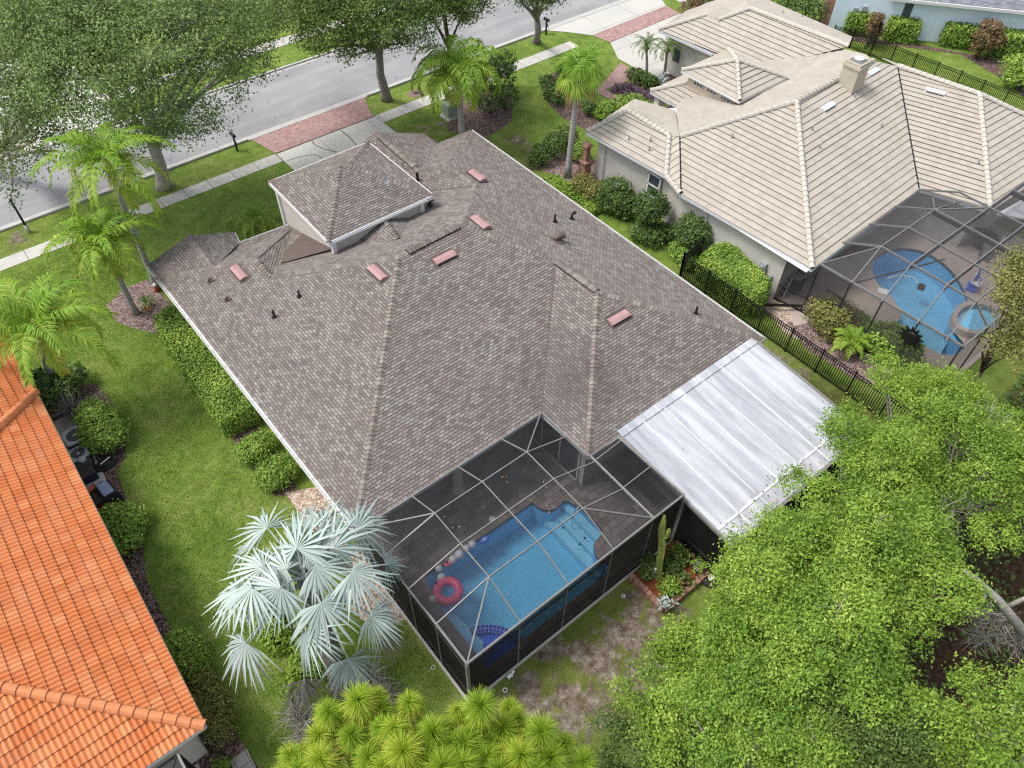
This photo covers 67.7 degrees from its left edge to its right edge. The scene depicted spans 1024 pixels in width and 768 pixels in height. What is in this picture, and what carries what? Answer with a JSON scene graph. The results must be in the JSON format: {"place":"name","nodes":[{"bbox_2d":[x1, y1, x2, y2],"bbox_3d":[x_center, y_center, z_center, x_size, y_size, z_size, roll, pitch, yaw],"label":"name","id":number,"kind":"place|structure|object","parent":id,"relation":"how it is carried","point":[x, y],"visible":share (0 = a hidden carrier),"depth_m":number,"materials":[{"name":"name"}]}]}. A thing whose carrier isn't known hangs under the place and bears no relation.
{"place":"outdoors","nodes":[
{"label":"outdoors","id":0,"kind":"place"},
{"bbox_2d":[0,50,116,150],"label":"driveway","id":1,"kind":"structure","parent":0,"point":[69,120],"depth_m":50.02,"materials":[{"name":"concrete"}]},
{"bbox_2d":[0,154,282,270],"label":"pavement","id":2,"kind":"structure","parent":0,"point":[36,251],"depth_m":44.67,"materials":[{"name":"concrete"}]},
{"bbox_2d":[0,0,617,226],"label":"street","id":3,"kind":"structure","parent":0,"point":[317,85],"depth_m":52.33,"materials":[{"name":"asphalt"}]},
{"bbox_2d":[252,98,373,152],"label":"driveway apron","id":4,"kind":"object","parent":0,"point":[290,136],"visible":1,"depth_m":49.60,"materials":[{"name":"brick"}]},
{"bbox_2d":[277,116,395,170],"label":"driveway","id":5,"kind":"structure","parent":0,"point":[337,141],"depth_m":48.34,"materials":[{"name":"concrete"}]},
{"bbox_2d":[375,41,576,121],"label":"pavement","id":6,"kind":"structure","parent":0,"point":[421,103],"depth_m":53.67,"materials":[{"name":"concrete"}]},
{"bbox_2d":[355,428,649,660],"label":"patio","id":7,"kind":"structure","parent":0,"point":[432,539],"depth_m":31.26,"materials":[{"name":"concrete"}]},
{"bbox_2d":[418,494,612,658],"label":"swimming pool","id":8,"kind":"structure","parent":7,"relation":"in","point":[528,581],"depth_m":30.72,"materials":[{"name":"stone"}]},
{"bbox_2d":[0,0,1023,767],"bbox_3d":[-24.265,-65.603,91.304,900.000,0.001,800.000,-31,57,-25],"label":"lawn","id":9,"kind":"structure","parent":0,"point":[568,672],"depth_m":32.08,"materials":[{"name":"plant"}]},
{"bbox_2d":[0,0,176,210],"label":"street oak","id":10,"kind":"object","parent":9,"relation":"on","point":[14,33],"visible":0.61,"depth_m":35.40,"materials":[{"name":"green plant"}]},
{"bbox_2d":[0,337,207,767],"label":"orange tiled house","id":11,"kind":"structure","parent":9,"relation":"on","point":[91,676],"depth_m":23.73,"materials":[{"name":"tile"}]},
{"bbox_2d":[107,279,170,333],"bbox_3d":[-17.738,-2.841,37.700,2.622,0.001,7.168,-31,57,-25],"label":"mulch bed","id":12,"kind":"object","parent":9,"relation":"on","point":[144,320],"visible":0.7,"depth_m":38.57,"materials":[{"name":"wood"}]},
{"bbox_2d":[39,204,161,315],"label":"queen palm","id":13,"kind":"object","parent":12,"relation":"on","point":[99,228],"visible":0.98,"depth_m":34.01,"materials":[{"name":"green plant"}]},
{"bbox_2d":[28,121,177,288],"bbox_3d":[-18.086,-7.794,36.153,6.028,8.910,5.761,-31,57,-25],"label":"queen palm","id":14,"kind":"object","parent":12,"relation":"on","point":[111,152],"visible":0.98,"depth_m":33.37,"materials":[{"name":"green plant"}]},
{"bbox_2d":[4,0,289,191],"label":"street oak","id":15,"kind":"object","parent":9,"relation":"on","point":[169,116],"visible":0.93,"depth_m":35.96,"materials":[{"name":"green plant"}]},
{"bbox_2d":[41,384,258,767],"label":"mulch bed","id":16,"kind":"object","parent":9,"relation":"on","point":[135,565],"visible":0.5,"depth_m":29.08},
{"bbox_2d":[29,360,88,410],"bbox_3d":[-20.446,0.034,34.302,2.830,1.432,2.956,-31,57,-25],"label":"shade shrub","id":17,"kind":"object","parent":16,"relation":"on","point":[54,384],"visible":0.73,"depth_m":34.02,"materials":[{"name":"green plant"}]},
{"bbox_2d":[0,270,121,394],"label":"queen palm","id":18,"kind":"object","parent":16,"relation":"on","point":[41,331],"visible":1,"depth_m":29.69,"materials":[{"name":"green plant"}]},
{"bbox_2d":[96,502,104,510],"bbox_3d":[-16.524,4.724,31.218,1.061,0.001,1.878,-31,57,-25],"label":"paver patch","id":19,"kind":"object","parent":16,"relation":"on","point":[99,506],"depth_m":31.00,"materials":[{"name":"stone"}]},
{"bbox_2d":[90,479,125,505],"bbox_3d":[-16.299,4.556,30.637,0.850,1.025,0.960,37,58,27],"label":"barbecue","id":20,"kind":"object","parent":19,"relation":"on","point":[106,490],"visible":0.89,"depth_m":30.34,"materials":[{"name":"metal"}]},
{"bbox_2d":[71,391,132,459],"bbox_3d":[-17.785,1.807,32.782,2.554,1.606,3.223,-31,57,-25],"label":"round shrub","id":21,"kind":"object","parent":16,"relation":"on","point":[101,428],"visible":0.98,"depth_m":32.36,"materials":[{"name":"green plant"}]},
{"bbox_2d":[98,498,150,557],"bbox_3d":[-15.242,5.423,29.785,2.286,1.420,2.812,-31,57,-25],"label":"round shrub","id":22,"kind":"object","parent":16,"relation":"on","point":[125,523],"visible":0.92,"depth_m":29.49,"materials":[{"name":"green plant"}]},
{"bbox_2d":[161,623,214,681],"bbox_3d":[-11.405,9.353,26.586,1.690,1.240,2.374,-31,57,-25],"label":"round shrub","id":23,"kind":"object","parent":16,"relation":"on","point":[184,642],"visible":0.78,"depth_m":26.38,"materials":[{"name":"green plant"}]},
{"bbox_2d":[185,661,240,751],"bbox_3d":[-10.040,10.780,25.630,1.501,1.044,3.088,-22,53,-19],"label":"hedge","id":24,"kind":"object","parent":16,"relation":"on","point":[216,715],"visible":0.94,"depth_m":25.43,"materials":[{"name":"green plant"}]},
{"bbox_2d":[154,306,261,438],"bbox_3d":[-14.268,-0.871,35.150,2.229,1.460,8.740,-31,57,-25],"label":"clipped hedge","id":25,"kind":"object","parent":9,"relation":"on","point":[219,394],"visible":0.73,"depth_m":34.19,"materials":[{"name":"green plant"}]},
{"bbox_2d":[169,303,297,495],"bbox_3d":[-13.559,0.463,34.936,1.582,0.001,14.592,-31,57,-25],"label":"mulch bed","id":26,"kind":"object","parent":9,"relation":"on","point":[246,433],"visible":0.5,"depth_m":32.51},
{"bbox_2d":[229,426,278,466],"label":"round shrub","id":27,"kind":"object","parent":26,"relation":"on","point":[252,447],"visible":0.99,"depth_m":32.08,"materials":[{"name":"green plant"}]},
{"bbox_2d":[249,450,299,492],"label":"round shrub","id":28,"kind":"object","parent":26,"relation":"on","point":[274,467],"visible":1,"depth_m":31.28,"materials":[{"name":"green plant"}]},
{"bbox_2d":[4,0,494,164],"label":"kerb","id":29,"kind":"structure","parent":9,"relation":"on","point":[297,64],"depth_m":54.16,"materials":[{"name":"concrete"}]},
{"bbox_2d":[224,198,281,239],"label":"fern clump","id":30,"kind":"object","parent":9,"relation":"on","point":[252,209],"visible":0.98,"depth_m":42.06,"materials":[{"name":"green plant"}]},
{"bbox_2d":[253,602,295,660],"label":"ground plants","id":31,"kind":"object","parent":9,"relation":"on","point":[268,639],"visible":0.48,"depth_m":27.05,"materials":[{"name":"green plant"}]},
{"bbox_2d":[265,690,319,747],"bbox_3d":[-6.996,11.219,25.169,2.252,2.086,2.170,12,50,9],"label":"dead shrub","id":32,"kind":"object","parent":9,"relation":"on","point":[294,714],"visible":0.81,"depth_m":25.09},
{"bbox_2d":[274,628,327,702],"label":"ground plants","id":33,"kind":"object","parent":9,"relation":"on","point":[294,669],"visible":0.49,"depth_m":26.29,"materials":[{"name":"green plant"}]},
{"bbox_2d":[202,496,413,714],"bbox_3d":[-6.396,7.137,24.921,6.237,6.996,6.244,0,49,0],"label":"silver fan palm","id":34,"kind":"object","parent":9,"relation":"on","point":[308,563],"visible":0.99,"depth_m":23.00,"materials":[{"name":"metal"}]},
{"bbox_2d":[0,0,627,232],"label":"kerb","id":35,"kind":"structure","parent":9,"relation":"on","point":[186,161],"depth_m":49.38,"materials":[{"name":"concrete"}]},
{"bbox_2d":[273,676,403,767],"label":"young pine","id":36,"kind":"object","parent":9,"relation":"on","point":[351,747],"visible":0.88,"depth_m":18.74,"materials":[{"name":"green plant"}]},
{"bbox_2d":[285,487,404,623],"bbox_3d":[-6.393,6.429,29.929,2.764,0.001,7.695,-31,57,-25],"label":"pebble bed","id":37,"kind":"object","parent":9,"relation":"on","point":[300,500],"visible":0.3,"depth_m":30.39,"materials":[{"name":"gravel"}]},
{"bbox_2d":[245,0,464,102],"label":"street oak","id":38,"kind":"object","parent":9,"relation":"on","point":[302,14],"visible":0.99,"depth_m":41.85,"materials":[{"name":"green plant"}]},
{"bbox_2d":[355,686,485,767],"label":"young pine","id":39,"kind":"object","parent":9,"relation":"on","point":[405,746],"visible":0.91,"depth_m":18.14,"materials":[{"name":"green plant"}]},
{"bbox_2d":[395,0,499,50],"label":"street oak","id":40,"kind":"object","parent":9,"relation":"on","point":[465,13],"visible":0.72,"depth_m":45.11,"materials":[{"name":"green plant"}]},
{"bbox_2d":[410,34,511,133],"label":"queen palm","id":41,"kind":"object","parent":9,"relation":"on","point":[468,67],"visible":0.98,"depth_m":43.04,"materials":[{"name":"green plant"}]},
{"bbox_2d":[443,87,511,136],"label":"mulch bed","id":42,"kind":"object","parent":9,"relation":"on","point":[484,123],"visible":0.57,"depth_m":50.46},
{"bbox_2d":[477,48,521,112],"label":"tall shrub","id":43,"kind":"object","parent":42,"relation":"on","point":[497,63],"visible":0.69,"depth_m":50.29,"materials":[{"name":"green plant"}]},
{"bbox_2d":[444,685,532,767],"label":"young pine","id":44,"kind":"object","parent":9,"relation":"on","point":[494,730],"visible":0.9,"depth_m":18.52,"materials":[{"name":"green plant"}]},
{"bbox_2d":[145,130,861,574],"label":"shingled house","id":45,"kind":"structure","parent":9,"relation":"on","point":[391,322],"depth_m":31.61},
{"bbox_2d":[524,417,580,481],"bbox_3d":[1.641,2.316,31.996,0.070,2.260,3.460,-31,57,-25],"label":"window","id":46,"kind":"structure","parent":45,"relation":"in","point":[563,452],"depth_m":31.92,"materials":[{"name":"glass"}]},
{"bbox_2d":[362,412,684,702],"bbox_3d":[0.478,5.422,28.241,10.042,4.062,6.365,-31,57,-25],"label":"pool enclosure","id":47,"kind":"object","parent":9,"relation":"on","point":[502,656],"visible":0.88,"depth_m":26.57,"materials":[{"name":"metal"}]},
{"bbox_2d":[605,447,647,485],"bbox_3d":[4.876,3.412,32.112,1.750,0.752,1.150,-31,57,-25],"label":"screen panel","id":48,"kind":"object","parent":47,"relation":"attached to","point":[625,463],"visible":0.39,"depth_m":31.70,"materials":[{"name":"fabric"}]},
{"bbox_2d":[492,0,572,44],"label":"street oak","id":49,"kind":"object","parent":9,"relation":"on","point":[536,11],"visible":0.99,"depth_m":51.44,"materials":[{"name":"green plant"}]},
{"bbox_2d":[495,693,600,767],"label":"young pine","id":50,"kind":"object","parent":9,"relation":"on","point":[531,755],"visible":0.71,"depth_m":18.63,"materials":[{"name":"green plant"}]},
{"bbox_2d":[543,173,600,215],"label":"ground cover","id":51,"kind":"object","parent":9,"relation":"on","point":[560,184],"visible":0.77,"depth_m":44.70,"materials":[{"name":"green plant"}]},
{"bbox_2d":[545,72,611,128],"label":"mulch bed","id":52,"kind":"object","parent":9,"relation":"on","point":[585,120],"visible":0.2,"depth_m":51.05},
{"bbox_2d":[537,64,574,105],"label":"border plants","id":53,"kind":"object","parent":52,"relation":"on","point":[554,98],"visible":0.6,"depth_m":51.99,"materials":[{"name":"green plant"}]},
{"bbox_2d":[596,92,653,117],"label":"front hedge","id":54,"kind":"object","parent":52,"relation":"on","point":[612,106],"visible":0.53,"depth_m":50.00,"materials":[{"name":"green plant"}]},
{"bbox_2d":[537,146,635,213],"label":"mulch bed","id":55,"kind":"object","parent":9,"relation":"on","point":[557,165],"depth_m":47.01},
{"bbox_2d":[525,123,580,168],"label":"spreading shrub","id":56,"kind":"object","parent":55,"relation":"on","point":[561,135],"visible":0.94,"depth_m":46.82,"materials":[{"name":"green plant"}]},
{"bbox_2d":[549,39,609,178],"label":"fan palm","id":57,"kind":"object","parent":55,"relation":"on","point":[575,68],"visible":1,"depth_m":41.22,"materials":[{"name":"green plant"}]},
{"bbox_2d":[569,173,603,202],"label":"russet shrub","id":58,"kind":"object","parent":9,"relation":"on","point":[581,181],"visible":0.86,"depth_m":44.28,"materials":[{"name":"green plant"}]},
{"bbox_2d":[592,173,636,218],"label":"round shrub","id":59,"kind":"object","parent":9,"relation":"on","point":[617,200],"visible":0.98,"depth_m":43.05,"materials":[{"name":"green plant"}]},
{"bbox_2d":[578,684,710,767],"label":"woodland tree","id":60,"kind":"object","parent":9,"relation":"on","point":[615,739],"visible":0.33,"depth_m":22.17,"materials":[{"name":"green plant"}]},
{"bbox_2d":[625,187,677,249],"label":"tiered shrub","id":61,"kind":"object","parent":9,"relation":"on","point":[646,224],"visible":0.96,"depth_m":41.58,"materials":[{"name":"green plant"}]},
{"bbox_2d":[628,540,709,612],"bbox_3d":[6.034,7.304,29.173,2.615,0.292,1.888,-31,57,-25],"label":"brick planter","id":62,"kind":"object","parent":9,"relation":"on","point":[649,591],"visible":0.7,"depth_m":28.85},
{"bbox_2d":[655,515,670,580],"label":"column cactus","id":63,"kind":"object","parent":62,"relation":"in","point":[663,534],"depth_m":27.93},
{"bbox_2d":[656,573,685,598],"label":"planter shrub","id":64,"kind":"object","parent":62,"relation":"in","point":[668,589],"visible":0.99,"depth_m":28.43,"materials":[{"name":"green plant"}]},
{"bbox_2d":[663,547,694,577],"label":"planter shrub","id":65,"kind":"object","parent":62,"relation":"in","point":[673,562],"visible":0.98,"depth_m":29.01,"materials":[{"name":"green plant"}]},
{"bbox_2d":[605,617,758,767],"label":"woodland tree","id":66,"kind":"object","parent":9,"relation":"on","point":[670,661],"visible":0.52,"depth_m":21.93,"materials":[{"name":"green plant"}]},
{"bbox_2d":[669,210,713,249],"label":"ball shrub","id":67,"kind":"object","parent":9,"relation":"on","point":[698,233],"visible":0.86,"depth_m":40.47,"materials":[{"name":"green plant"}]},
{"bbox_2d":[695,241,772,317],"bbox_3d":[11.636,-5.579,39.269,2.955,1.863,4.531,-31,57,-25],"label":"clipped hedge","id":68,"kind":"object","parent":9,"relation":"on","point":[727,263],"visible":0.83,"depth_m":38.55,"materials":[{"name":"green plant"}]},
{"bbox_2d":[655,550,831,732],"bbox_3d":[7.059,8.537,23.830,4.819,6.844,4.877,-31,57,-25],"label":"woodland tree","id":69,"kind":"object","parent":9,"relation":"on","point":[686,623],"visible":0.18,"depth_m":22.46,"materials":[{"name":"green plant"}]},
{"bbox_2d":[645,610,872,767],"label":"woodland tree","id":70,"kind":"object","parent":9,"relation":"on","point":[728,745],"visible":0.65,"depth_m":19.09,"materials":[{"name":"green plant"}]},
{"bbox_2d":[578,0,1023,298],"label":"tan tiled house","id":71,"kind":"structure","parent":9,"relation":"on","point":[772,139],"depth_m":41.96,"materials":[{"name":"tile"}]},
{"bbox_2d":[712,491,889,641],"bbox_3d":[9.223,6.766,25.139,5.484,7.202,5.406,-31,57,-25],"label":"woodland tree","id":72,"kind":"object","parent":9,"relation":"on","point":[738,540],"visible":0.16,"depth_m":23.42,"materials":[{"name":"green plant"}]},
{"bbox_2d":[772,0,833,21],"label":"back shrubs","id":73,"kind":"object","parent":9,"relation":"on","point":[816,4],"visible":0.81,"depth_m":58.40,"materials":[{"name":"green plant"}]},
{"bbox_2d":[679,237,953,461],"bbox_3d":[14.403,-2.071,36.462,1.860,1.590,15.930,-31,57,-25],"label":"iron fence","id":74,"kind":"object","parent":9,"relation":"on","point":[696,249],"visible":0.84,"depth_m":36.84,"materials":[{"name":"metal"}]},
{"bbox_2d":[688,533,949,767],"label":"woodland tree","id":75,"kind":"object","parent":9,"relation":"on","point":[863,644],"visible":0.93,"depth_m":19.32,"materials":[{"name":"green plant"}]},
{"bbox_2d":[786,320,889,388],"bbox_3d":[15.961,-1.703,37.200,5.644,0.001,2.943,29,55,22],"label":"mulch bed","id":76,"kind":"object","parent":9,"relation":"on","point":[808,331],"visible":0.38,"depth_m":37.04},
{"bbox_2d":[802,296,858,341],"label":"round shrub","id":77,"kind":"object","parent":76,"relation":"on","point":[823,316],"visible":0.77,"depth_m":36.95,"materials":[{"name":"green plant"}]},
{"bbox_2d":[829,323,871,360],"bbox_3d":[16.133,-1.933,36.570,2.198,1.450,2.127,-31,57,-25],"label":"cycad","id":78,"kind":"object","parent":76,"relation":"on","point":[857,341],"visible":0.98,"depth_m":36.17,"materials":[{"name":"green plant"}]},
{"bbox_2d":[753,656,951,767],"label":"woodland tree","id":79,"kind":"object","parent":9,"relation":"on","point":[888,746],"visible":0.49,"depth_m":18.91,"materials":[{"name":"green plant"}]},
{"bbox_2d":[843,10,875,36],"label":"box hedge","id":80,"kind":"object","parent":9,"relation":"on","point":[857,21],"visible":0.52,"depth_m":58.10,"materials":[{"name":"green plant"}]},
{"bbox_2d":[767,406,967,547],"bbox_3d":[12.522,4.064,26.868,6.437,8.156,5.835,-31,57,-25],"label":"woodland tree","id":81,"kind":"object","parent":9,"relation":"on","point":[878,446],"visible":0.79,"depth_m":24.57,"materials":[{"name":"green plant"}]},
{"bbox_2d":[732,374,1023,767],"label":"undergrowth","id":82,"kind":"object","parent":9,"relation":"on","point":[1006,600],"visible":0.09,"depth_m":27.95,"materials":[{"name":"green plant"}]},
{"bbox_2d":[753,475,1004,667],"bbox_3d":[10.025,7.082,23.896,5.244,8.700,6.064,-31,57,-25],"label":"woodland tree","id":83,"kind":"object","parent":9,"relation":"on","point":[883,531],"visible":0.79,"depth_m":20.95,"materials":[{"name":"green plant"}]},
{"bbox_2d":[827,483,975,593],"bbox_3d":[11.413,6.387,24.738,4.176,8.354,3.938,-31,57,-25],"label":"woodland tree","id":84,"kind":"object","parent":9,"relation":"on","point":[927,523],"visible":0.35,"depth_m":21.93,"materials":[{"name":"green plant"}]},
{"bbox_2d":[882,14,922,44],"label":"box hedge","id":85,"kind":"object","parent":9,"relation":"on","point":[899,29],"visible":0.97,"depth_m":57.38,"materials":[{"name":"green plant"}]},
{"bbox_2d":[823,345,1010,486],"bbox_3d":[15.526,1.714,29.956,6.371,6.600,5.967,-31,57,-25],"label":"woodland tree","id":86,"kind":"object","parent":9,"relation":"on","point":[910,386],"visible":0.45,"depth_m":28.39,"materials":[{"name":"green plant"}]},
{"bbox_2d":[818,0,1023,44],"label":"pale blue house","id":87,"kind":"structure","parent":9,"relation":"on","point":[935,16],"depth_m":56.92,"materials":[{"name":"paint"}]},
{"bbox_2d":[834,25,1023,109],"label":"iron fence","id":88,"kind":"object","parent":9,"relation":"on","point":[916,55],"visible":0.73,"depth_m":54.25,"materials":[{"name":"metal"}]},
{"bbox_2d":[850,35,1023,94],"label":"mulch bed","id":89,"kind":"object","parent":9,"relation":"on","point":[991,65],"visible":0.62,"depth_m":56.68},
{"bbox_2d":[968,17,1007,59],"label":"upright shrub","id":90,"kind":"object","parent":89,"relation":"on","point":[988,38],"visible":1,"depth_m":55.12,"materials":[{"name":"brown plant"}]},
{"bbox_2d":[995,52,1023,88],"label":"round shrub","id":91,"kind":"object","parent":89,"relation":"on","point":[1018,75],"visible":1,"depth_m":53.03,"materials":[{"name":"green plant"}]},
{"bbox_2d":[884,678,1022,767],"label":"woodland tree","id":92,"kind":"object","parent":9,"relation":"on","point":[937,764],"visible":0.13,"depth_m":19.39,"materials":[{"name":"green plant"}]},
{"bbox_2d":[938,20,980,49],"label":"box hedge","id":93,"kind":"object","parent":9,"relation":"on","point":[956,36],"visible":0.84,"depth_m":56.98,"materials":[{"name":"green plant"}]},
{"bbox_2d":[900,383,1023,563],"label":"woodland tree","id":94,"kind":"object","parent":9,"relation":"on","point":[995,455],"visible":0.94,"depth_m":24.13,"materials":[{"name":"green plant"}]},
{"bbox_2d":[900,650,1023,767],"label":"woodland tree","id":95,"kind":"object","parent":9,"relation":"on","point":[1014,717],"visible":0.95,"depth_m":18.52,"materials":[{"name":"green plant"}]},
{"bbox_2d":[962,568,1023,650],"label":"bare limb","id":96,"kind":"object","parent":9,"relation":"on","point":[1014,620],"visible":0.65,"depth_m":21.85,"materials":[{"name":"grey plant"}]},
{"bbox_2d":[951,600,1023,663],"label":"hanging moss","id":97,"kind":"object","parent":96,"relation":"hanging from","point":[1010,640],"visible":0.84,"depth_m":23.75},
{"bbox_2d":[972,234,1023,386],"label":"garden tree","id":98,"kind":"object","parent":9,"relation":"on","point":[1012,298],"visible":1,"depth_m":27.86,"materials":[{"name":"green plant"}]},
{"bbox_2d":[988,27,1023,59],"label":"box hedge","id":99,"kind":"object","parent":9,"relation":"on","point":[1014,43],"visible":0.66,"depth_m":56.06,"materials":[{"name":"green plant"}]},
{"bbox_2d":[548,0,665,34],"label":"driveway","id":100,"kind":"structure","parent":0,"point":[606,19],"depth_m":60.44,"materials":[{"name":"concrete"}]},
{"bbox_2d":[596,63,632,102],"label":"front path","id":101,"kind":"structure","parent":0,"point":[617,74],"depth_m":54.04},
{"bbox_2d":[593,6,678,41],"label":"paver band","id":102,"kind":"object","parent":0,"point":[634,25],"visible":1,"depth_m":59.67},
{"bbox_2d":[610,13,680,77],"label":"driveway","id":103,"kind":"structure","parent":0,"point":[624,52],"depth_m":56.95,"materials":[{"name":"concrete"}]},
{"bbox_2d":[782,222,1023,378],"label":"patio","id":104,"kind":"structure","parent":0,"point":[850,267],"depth_m":41.65,"materials":[{"name":"concrete"}]},
{"bbox_2d":[774,182,1023,373],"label":"pool enclosure","id":105,"kind":"object","parent":104,"relation":"on","point":[874,313],"visible":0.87,"depth_m":35.94,"materials":[{"name":"grey metal"}]},
{"bbox_2d":[873,248,1001,344],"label":"swimming pool","id":106,"kind":"structure","parent":104,"relation":"in","point":[947,311],"depth_m":41.41,"materials":[{"name":"liquid"}]},
{"label":"pool water","id":107,"kind":"structure","parent":0,"visible":0},
{"bbox_2d":[432,576,463,606],"bbox_3d":[-2.413,7.762,28.709,1.180,0.478,1.180,-31,57,-25],"label":"pool ring","id":108,"kind":"object","parent":107,"relation":"on","point":[456,596],"visible":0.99,"depth_m":28.63,"materials":[{"name":"plastic"}]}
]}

